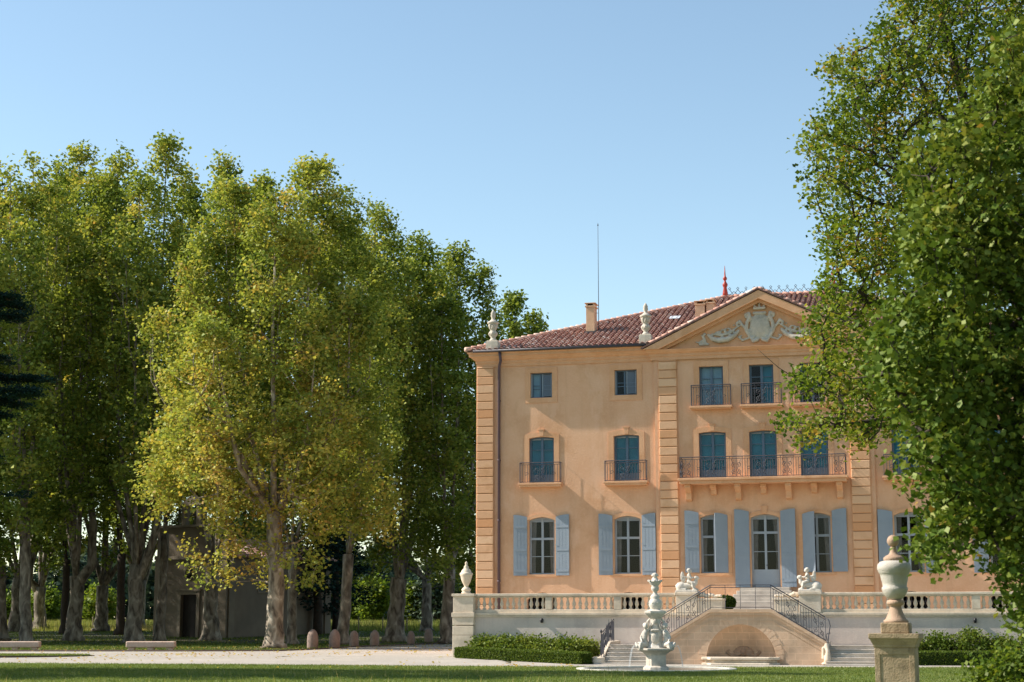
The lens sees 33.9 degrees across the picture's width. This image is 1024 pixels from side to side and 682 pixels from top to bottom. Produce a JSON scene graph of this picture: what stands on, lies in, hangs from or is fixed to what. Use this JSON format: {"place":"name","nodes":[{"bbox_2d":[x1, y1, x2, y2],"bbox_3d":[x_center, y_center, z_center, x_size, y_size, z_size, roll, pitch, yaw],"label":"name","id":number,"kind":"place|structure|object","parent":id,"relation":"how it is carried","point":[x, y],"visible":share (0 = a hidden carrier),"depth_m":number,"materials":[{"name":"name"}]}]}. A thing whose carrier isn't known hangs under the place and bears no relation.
{"place":"outdoors","nodes":[
{"label":"outdoors","id":0,"kind":"place"},
{"bbox_2d":[7,619,454,630],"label":"meadow grass","id":1,"kind":"structure","parent":0,"point":[364,625],"depth_m":154.65,"materials":[{"name":"green plant"}]},
{"bbox_2d":[0,630,511,662],"bbox_3d":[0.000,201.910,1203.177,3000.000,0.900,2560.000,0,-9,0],"label":"ground","id":2,"kind":"structure","parent":0,"point":[195,640],"depth_m":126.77,"materials":[{"name":"green plant"}]},
{"bbox_2d":[1,338,27,548],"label":"plane tree","id":3,"kind":"object","parent":2,"relation":"on","point":[5,530],"visible":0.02,"depth_m":149.16,"materials":[{"name":"green plant"}]},
{"bbox_2d":[0,641,40,649],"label":"stone bench","id":4,"kind":"object","parent":2,"relation":"on","point":[33,645],"visible":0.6,"depth_m":91.75,"materials":[{"name":"beige stone"}]},
{"bbox_2d":[0,163,43,640],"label":"plane tree","id":5,"kind":"object","parent":2,"relation":"on","point":[4,633],"visible":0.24,"depth_m":121.87,"materials":[{"name":"green plant"}]},
{"bbox_2d":[0,275,63,631],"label":"plane tree","id":6,"kind":"object","parent":2,"relation":"on","point":[14,624],"visible":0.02,"depth_m":145.82,"materials":[{"name":"green plant"}]},
{"bbox_2d":[0,150,94,640],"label":"plane tree","id":7,"kind":"object","parent":2,"relation":"on","point":[20,468],"visible":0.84,"depth_m":114.94,"materials":[{"name":"green plant"}]},
{"bbox_2d":[0,655,94,657],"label":"lawn island border","id":8,"kind":"object","parent":2,"relation":"on","point":[40,656],"visible":0.26,"depth_m":76.53,"materials":[{"name":"grey stone"}]},
{"bbox_2d":[13,170,94,633],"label":"plane tree","id":9,"kind":"object","parent":2,"relation":"on","point":[63,545],"visible":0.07,"depth_m":141.45,"materials":[{"name":"green plant"}]},
{"bbox_2d":[26,139,132,641],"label":"plane tree","id":10,"kind":"object","parent":2,"relation":"on","point":[83,436],"visible":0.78,"depth_m":122.59,"materials":[{"name":"green plant"}]},
{"bbox_2d":[69,173,160,634],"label":"plane tree","id":11,"kind":"object","parent":2,"relation":"on","point":[117,532],"visible":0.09,"depth_m":140.07,"materials":[{"name":"green plant"}]},
{"bbox_2d":[47,282,210,631],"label":"plane tree","id":12,"kind":"object","parent":2,"relation":"on","point":[105,577],"visible":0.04,"depth_m":148.26,"materials":[{"name":"green plant"}]},
{"bbox_2d":[65,129,214,642],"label":"plane tree","id":13,"kind":"object","parent":2,"relation":"on","point":[150,284],"visible":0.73,"depth_m":121.01,"materials":[{"name":"green plant"}]},
{"bbox_2d":[126,641,175,649],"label":"stone bench","id":14,"kind":"object","parent":2,"relation":"on","point":[148,645],"visible":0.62,"depth_m":91.76,"materials":[{"name":"beige stone"}]},
{"bbox_2d":[140,179,212,640],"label":"plane tree","id":15,"kind":"object","parent":2,"relation":"on","point":[159,631],"visible":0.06,"depth_m":122.79,"materials":[{"name":"green plant"}]},
{"bbox_2d":[0,642,437,650],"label":"path edging","id":16,"kind":"object","parent":2,"relation":"on","point":[226,650],"visible":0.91,"depth_m":89.92,"materials":[{"name":"beige stone"}]},
{"bbox_2d":[165,145,297,640],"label":"plane tree","id":17,"kind":"object","parent":2,"relation":"on","point":[210,630],"visible":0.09,"depth_m":127.94,"materials":[{"name":"green plant"}]},
{"bbox_2d":[6,515,475,620],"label":"distant wood","id":18,"kind":"object","parent":2,"relation":"on","point":[56,579],"visible":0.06,"depth_m":299.91,"materials":[{"name":"green plant"}]},
{"bbox_2d":[153,495,336,638],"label":"chapel","id":19,"kind":"structure","parent":2,"relation":"on","point":[242,610],"depth_m":131.98,"materials":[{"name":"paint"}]},
{"bbox_2d":[182,595,195,637],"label":"door","id":20,"kind":"structure","parent":19,"relation":"in","point":[189,601],"depth_m":131.42,"materials":[{"name":"brown wood"}]},
{"bbox_2d":[184,567,194,578],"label":"window","id":21,"kind":"structure","parent":19,"relation":"in","point":[189,576],"depth_m":131.63,"materials":[{"name":"black glass"}]},
{"bbox_2d":[257,568,268,592],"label":"window","id":22,"kind":"structure","parent":19,"relation":"in","point":[259,590],"depth_m":133.42,"materials":[{"name":"grey glass"}]},
{"bbox_2d":[296,570,303,593],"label":"window","id":23,"kind":"structure","parent":19,"relation":"in","point":[299,572],"depth_m":137.56,"materials":[{"name":"black glass"}]},
{"bbox_2d":[127,150,411,648],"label":"plane tree","id":24,"kind":"object","parent":2,"relation":"on","point":[174,471],"visible":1,"depth_m":101.31,"materials":[{"name":"green plant"}]},
{"bbox_2d":[224,215,376,644],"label":"plane tree","id":25,"kind":"object","parent":2,"relation":"on","point":[291,634],"visible":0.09,"depth_m":119.00,"materials":[{"name":"green plant"}]},
{"bbox_2d":[236,377,373,553],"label":"plane tree","id":26,"kind":"object","parent":2,"relation":"on","point":[278,473],"depth_m":146.34,"materials":[{"name":"green plant"}]},
{"bbox_2d":[307,629,317,647],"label":"stone bollard","id":27,"kind":"object","parent":2,"relation":"on","point":[312,639],"visible":0.91,"depth_m":98.22,"materials":[{"name":"beige stone"}]},
{"bbox_2d":[284,466,362,634],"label":"cedar tree","id":28,"kind":"object","parent":2,"relation":"on","point":[318,598],"visible":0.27,"depth_m":137.96,"materials":[{"name":"green plant"}]},
{"bbox_2d":[329,629,339,648],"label":"stone bollard","id":29,"kind":"object","parent":2,"relation":"on","point":[334,638],"visible":0.95,"depth_m":99.20,"materials":[{"name":"beige stone"}]},
{"bbox_2d":[313,482,387,629],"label":"cedar tree","id":30,"kind":"object","parent":2,"relation":"on","point":[358,571],"visible":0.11,"depth_m":143.29,"materials":[{"name":"green plant"}]},
{"bbox_2d":[349,630,358,645],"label":"stone bollard","id":31,"kind":"object","parent":2,"relation":"on","point":[354,639],"visible":0.88,"depth_m":105.15,"materials":[{"name":"grey stone"}]},
{"bbox_2d":[370,630,378,644],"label":"stone bollard","id":32,"kind":"object","parent":2,"relation":"on","point":[374,637],"visible":0.86,"depth_m":108.09,"materials":[{"name":"grey stone"}]},
{"bbox_2d":[317,196,443,645],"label":"plane tree","id":33,"kind":"object","parent":2,"relation":"on","point":[388,355],"visible":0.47,"depth_m":114.54,"materials":[{"name":"green plant"}]},
{"bbox_2d":[331,361,475,631],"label":"plane tree","id":34,"kind":"object","parent":2,"relation":"on","point":[426,622],"visible":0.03,"depth_m":148.32,"materials":[{"name":"green plant"}]},
{"bbox_2d":[407,631,414,643],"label":"stone bollard","id":35,"kind":"object","parent":2,"relation":"on","point":[411,637],"visible":0.9,"depth_m":116.00,"materials":[{"name":"grey stone"}]},
{"bbox_2d":[349,229,473,641],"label":"plane tree","id":36,"kind":"object","parent":2,"relation":"on","point":[395,626],"visible":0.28,"depth_m":122.23,"materials":[{"name":"green plant"}]},
{"bbox_2d":[424,628,432,641],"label":"stone bollard","id":37,"kind":"object","parent":2,"relation":"on","point":[428,635],"visible":0.98,"depth_m":119.94,"materials":[{"name":"grey stone"}]},
{"bbox_2d":[397,239,509,643],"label":"plane tree","id":38,"kind":"object","parent":2,"relation":"on","point":[459,533],"visible":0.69,"depth_m":117.54,"materials":[{"name":"green plant"}]},
{"bbox_2d":[497,286,551,338],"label":"plane tree","id":39,"kind":"object","parent":2,"relation":"on","point":[515,305],"visible":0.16,"depth_m":152.24,"materials":[{"name":"green plant"}]},
{"bbox_2d":[451,592,1021,656],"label":"terrace wall","id":40,"kind":"structure","parent":2,"relation":"on","point":[854,626],"depth_m":74.97,"materials":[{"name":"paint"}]},
{"bbox_2d":[460,561,472,593],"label":"stone urn","id":41,"kind":"object","parent":40,"relation":"on","point":[466,573],"visible":1,"depth_m":77.67,"materials":[{"name":"white stone"}]},
{"bbox_2d":[675,568,698,591],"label":"sphinx statue","id":42,"kind":"object","parent":40,"relation":"on","point":[687,586],"visible":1,"depth_m":75.16,"materials":[{"name":"white stone"}]},
{"bbox_2d":[797,567,821,591],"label":"sphinx statue","id":43,"kind":"object","parent":40,"relation":"on","point":[814,586],"visible":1,"depth_m":73.88,"materials":[{"name":"white stone"}]},
{"bbox_2d":[592,584,884,665],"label":"grotto staircase","id":44,"kind":"structure","parent":2,"relation":"on","point":[725,636],"depth_m":70.64,"materials":[{"name":"stone"}]},
{"bbox_2d":[464,224,1023,609],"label":"chateau","id":45,"kind":"structure","parent":2,"relation":"on","point":[613,455],"depth_m":82.26,"materials":[{"name":"paint"}]},
{"bbox_2d":[486,310,499,348],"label":"roof urn","id":46,"kind":"object","parent":45,"relation":"on","point":[493,342],"visible":1,"depth_m":85.06,"materials":[{"name":"stone"}]},
{"bbox_2d":[531,373,551,397],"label":"window","id":47,"kind":"structure","parent":45,"relation":"in","point":[538,380],"depth_m":84.64,"materials":[{"name":"blue glass"}]},
{"bbox_2d":[530,437,553,482],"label":"window","id":48,"kind":"structure","parent":45,"relation":"in","point":[541,448],"depth_m":84.09,"materials":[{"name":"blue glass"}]},
{"bbox_2d":[530,517,554,573],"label":"window","id":49,"kind":"structure","parent":45,"relation":"in","point":[533,523],"depth_m":83.39,"materials":[{"name":"grey wood"}]},
{"bbox_2d":[615,370,636,394],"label":"window","id":50,"kind":"structure","parent":45,"relation":"in","point":[627,373],"depth_m":83.51,"materials":[{"name":"blue glass"}]},
{"bbox_2d":[614,435,639,480],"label":"window","id":51,"kind":"structure","parent":45,"relation":"in","point":[626,447],"depth_m":83.05,"materials":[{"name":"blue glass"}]},
{"bbox_2d":[615,516,640,573],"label":"window","id":52,"kind":"structure","parent":45,"relation":"in","point":[618,522],"depth_m":82.36,"materials":[{"name":"grey wood"}]},
{"bbox_2d":[639,303,652,343],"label":"roof urn","id":53,"kind":"object","parent":45,"relation":"on","point":[645,336],"visible":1,"depth_m":83.20,"materials":[{"name":"stone"}]},
{"bbox_2d":[699,366,723,405],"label":"window","id":54,"kind":"structure","parent":45,"relation":"in","point":[708,375],"depth_m":82.48,"materials":[{"name":"blue glass"}]},
{"bbox_2d":[699,432,726,477],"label":"window","id":55,"kind":"structure","parent":45,"relation":"in","point":[710,443],"depth_m":81.92,"materials":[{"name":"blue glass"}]},
{"bbox_2d":[701,515,728,572],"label":"window","id":56,"kind":"structure","parent":45,"relation":"in","point":[704,520],"depth_m":81.30,"materials":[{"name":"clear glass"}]},
{"bbox_2d":[749,365,773,403],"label":"window","id":57,"kind":"structure","parent":45,"relation":"in","point":[766,371],"depth_m":81.84,"materials":[{"name":"blue glass"}]},
{"bbox_2d":[749,431,776,476],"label":"window","id":58,"kind":"structure","parent":45,"relation":"in","point":[761,442],"depth_m":81.34,"materials":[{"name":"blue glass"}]},
{"bbox_2d":[751,514,780,586],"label":"door","id":59,"kind":"structure","parent":45,"relation":"in","point":[766,576],"depth_m":80.51,"materials":[{"name":"wood"}]},
{"bbox_2d":[800,363,824,402],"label":"window","id":60,"kind":"structure","parent":45,"relation":"in","point":[804,363],"depth_m":81.32,"materials":[{"name":"blue glass"}]},
{"bbox_2d":[800,430,828,475],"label":"window","id":61,"kind":"structure","parent":45,"relation":"in","point":[810,451],"depth_m":80.67,"materials":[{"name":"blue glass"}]},
{"bbox_2d":[814,513,831,571],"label":"window","id":62,"kind":"structure","parent":45,"relation":"in","point":[827,524],"depth_m":79.94,"materials":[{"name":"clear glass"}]},
{"bbox_2d":[891,430,919,473],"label":"window","id":63,"kind":"structure","parent":45,"relation":"in","point":[895,448],"depth_m":79.90,"materials":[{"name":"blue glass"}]},
{"bbox_2d":[894,512,924,571],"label":"window","id":64,"kind":"structure","parent":45,"relation":"in","point":[897,518],"depth_m":79.24,"materials":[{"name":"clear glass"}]},
{"bbox_2d":[0,644,968,666],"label":"gravel path","id":65,"kind":"structure","parent":0,"point":[396,655],"depth_m":75.50,"materials":[{"name":"beige gravel"}]},
{"bbox_2d":[0,655,82,655],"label":"lawn island","id":66,"kind":"structure","parent":65,"relation":"on","point":[43,655],"depth_m":76.72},
{"bbox_2d":[0,653,89,655],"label":"island grass","id":67,"kind":"structure","parent":66,"relation":"on","point":[8,654],"depth_m":77.73,"materials":[{"name":"green plant"}]},
{"bbox_2d":[3,639,572,667],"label":"fallen leaves","id":68,"kind":"object","parent":65,"relation":"on","point":[253,651],"visible":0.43,"depth_m":86.96,"materials":[{"name":"brown plant"}]},
{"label":"flower bed","id":69,"kind":"structure","parent":65,"relation":"on","visible":0},
{"bbox_2d":[464,632,497,646],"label":"garden shrub","id":70,"kind":"object","parent":69,"relation":"on","point":[477,643],"visible":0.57,"depth_m":76.19,"materials":[{"name":"green plant"}]},
{"bbox_2d":[478,632,526,648],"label":"garden shrub","id":71,"kind":"object","parent":69,"relation":"on","point":[500,643],"visible":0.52,"depth_m":75.41,"materials":[{"name":"green plant"}]},
{"bbox_2d":[454,646,592,663],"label":"box hedge","id":72,"kind":"object","parent":69,"relation":"on","point":[531,655],"visible":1,"depth_m":72.81,"materials":[{"name":"green plant"}]},
{"bbox_2d":[504,631,545,649],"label":"garden shrub","id":73,"kind":"object","parent":69,"relation":"on","point":[521,645],"visible":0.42,"depth_m":75.03,"materials":[{"name":"green plant"}]},
{"bbox_2d":[517,632,566,650],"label":"garden shrub","id":74,"kind":"object","parent":69,"relation":"on","point":[541,646],"visible":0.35,"depth_m":74.25,"materials":[{"name":"green plant"}]},
{"bbox_2d":[550,632,585,651],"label":"garden shrub","id":75,"kind":"object","parent":69,"relation":"on","point":[562,646],"visible":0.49,"depth_m":73.43,"materials":[{"name":"green plant"}]},
{"bbox_2d":[566,635,600,656],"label":"garden shrub","id":76,"kind":"object","parent":69,"relation":"on","point":[592,646],"visible":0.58,"depth_m":73.10,"materials":[{"name":"green plant"}]},
{"bbox_2d":[0,662,995,681],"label":"lawn","id":77,"kind":"structure","parent":0,"point":[448,673],"depth_m":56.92,"materials":[{"name":"green plant"}]},
{"bbox_2d":[0,208,67,498],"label":"cedar tree","id":78,"kind":"object","parent":77,"relation":"on","point":[10,301],"visible":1,"depth_m":58.50,"materials":[{"name":"green plant"}]},
{"bbox_2d":[576,666,736,671],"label":"round pool","id":79,"kind":"structure","parent":77,"relation":"on","point":[671,668],"depth_m":63.47,"materials":[{"name":"stone"}]},
{"bbox_2d":[635,573,675,668],"bbox_3d":[5.409,10.556,63.326,2.016,3.597,1.346,-1,-10,8],"label":"garden fountain","id":80,"kind":"object","parent":79,"relation":"on","point":[656,649],"visible":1,"depth_m":62.98,"materials":[{"name":"stone"}]},
{"bbox_2d":[760,0,1023,461],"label":"broadleaf tree","id":81,"kind":"object","parent":77,"relation":"on","point":[946,46],"visible":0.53,"depth_m":51.70,"materials":[{"name":"green plant"}]},
{"bbox_2d":[868,633,923,681],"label":"stone pedestal","id":82,"kind":"object","parent":77,"relation":"on","point":[896,657],"visible":1,"depth_m":29.16,"materials":[{"name":"beige stone"}]},
{"bbox_2d":[877,535,911,633],"bbox_3d":[6.765,4.294,29.698,0.592,1.723,0.592,-3,-10,19],"label":"lidded urn","id":83,"kind":"object","parent":82,"relation":"on","point":[893,571],"visible":0.94,"depth_m":29.51,"materials":[{"name":"stone"}]},
{"bbox_2d":[848,14,1023,640],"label":"linden tree","id":84,"kind":"object","parent":77,"relation":"on","point":[965,472],"visible":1,"depth_m":26.32,"materials":[{"name":"green plant"}]},
{"bbox_2d":[947,640,1023,681],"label":"foreground shrub","id":85,"kind":"object","parent":77,"relation":"on","point":[1001,667],"visible":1,"depth_m":30.18,"materials":[{"name":"green plant"}]},
{"bbox_2d":[0,0,1023,607],"label":"sky","id":86,"kind":"structure","parent":0,"point":[513,129],"materials":[{"name":"blue"}]},
{"bbox_2d":[718,594,736,608],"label":"terrace shrub","id":87,"kind":"object","parent":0,"point":[731,601],"visible":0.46,"depth_m":76.50,"materials":[{"name":"green plant"}]},
{"label":"meadow","id":88,"kind":"structure","parent":0,"visible":0},
{"bbox_2d":[6,589,11,619],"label":"field tree","id":89,"kind":"object","parent":88,"relation":"on","point":[8,601],"visible":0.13,"depth_m":181.26,"materials":[{"name":"green plant"}]},
{"bbox_2d":[31,581,61,621],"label":"field tree","id":90,"kind":"object","parent":88,"relation":"on","point":[53,607],"visible":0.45,"depth_m":177.08,"materials":[{"name":"green plant"}]},
{"bbox_2d":[10,333,101,629],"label":"plane tree","id":91,"kind":"object","parent":88,"relation":"on","point":[39,590],"visible":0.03,"depth_m":153.96,"materials":[{"name":"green plant"}]},
{"bbox_2d":[82,579,126,622],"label":"field tree","id":92,"kind":"object","parent":88,"relation":"on","point":[89,603],"visible":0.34,"depth_m":173.05,"materials":[{"name":"green plant"}]},
{"bbox_2d":[82,311,209,625],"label":"plane tree","id":93,"kind":"object","parent":88,"relation":"on","point":[145,579],"visible":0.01,"depth_m":155.19,"materials":[{"name":"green plant"}]},
{"bbox_2d":[111,295,232,529],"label":"plane tree","id":94,"kind":"object","parent":88,"relation":"on","point":[179,519],"visible":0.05,"depth_m":150.06,"materials":[{"name":"green plant"}]},
{"bbox_2d":[44,617,407,630],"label":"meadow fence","id":95,"kind":"object","parent":88,"relation":"on","point":[358,623],"visible":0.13,"depth_m":150.85,"materials":[{"name":"brown wood"}]},
{"bbox_2d":[177,365,306,541],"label":"plane tree","id":96,"kind":"object","parent":88,"relation":"on","point":[244,523],"visible":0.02,"depth_m":150.72,"materials":[{"name":"green plant"}]},
{"bbox_2d":[350,575,373,620],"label":"field tree","id":97,"kind":"object","parent":88,"relation":"on","point":[353,616],"visible":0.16,"depth_m":181.84,"materials":[{"name":"green plant"}]},
{"bbox_2d":[352,572,389,622],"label":"field tree","id":98,"kind":"object","parent":88,"relation":"on","point":[378,611],"visible":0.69,"depth_m":175.22,"materials":[{"name":"green plant"}]},
{"bbox_2d":[357,564,391,618],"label":"tree","id":99,"kind":"object","parent":88,"relation":"on","point":[383,578],"visible":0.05,"depth_m":187.56,"materials":[{"name":"green plant"}]},
{"bbox_2d":[404,577,421,620],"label":"field tree","id":100,"kind":"object","parent":88,"relation":"on","point":[409,590],"visible":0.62,"depth_m":172.92,"materials":[{"name":"green plant"}]},
{"bbox_2d":[404,553,455,621],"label":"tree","id":101,"kind":"object","parent":88,"relation":"on","point":[436,598],"visible":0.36,"depth_m":172.14,"materials":[{"name":"green plant"}]},
{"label":"flower bed","id":102,"kind":"structure","parent":0,"visible":0},
{"bbox_2d":[916,632,930,650],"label":"garden shrub","id":103,"kind":"object","parent":102,"relation":"on","point":[921,646],"visible":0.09,"depth_m":70.58,"materials":[{"name":"green plant"}]},
{"bbox_2d":[918,629,959,650],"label":"garden shrub","id":104,"kind":"object","parent":102,"relation":"on","point":[936,644],"visible":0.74,"depth_m":70.65,"materials":[{"name":"green plant"}]},
{"bbox_2d":[918,650,1018,665],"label":"box hedge","id":105,"kind":"object","parent":102,"relation":"on","point":[939,657],"visible":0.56,"depth_m":68.84,"materials":[{"name":"green plant"}]},
{"bbox_2d":[946,624,998,650],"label":"garden shrub","id":106,"kind":"object","parent":102,"relation":"on","point":[966,639],"visible":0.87,"depth_m":70.12,"materials":[{"name":"green plant"}]},
{"bbox_2d":[982,631,1023,650],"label":"garden shrub","id":107,"kind":"object","parent":102,"relation":"on","point":[1002,641],"visible":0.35,"depth_m":70.00,"materials":[{"name":"green plant"}]},
{"bbox_2d":[1008,630,1023,648],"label":"garden shrub","id":108,"kind":"object","parent":102,"relation":"on","point":[1021,640],"visible":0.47,"depth_m":69.77,"materials":[{"name":"green plant"}]}
]}

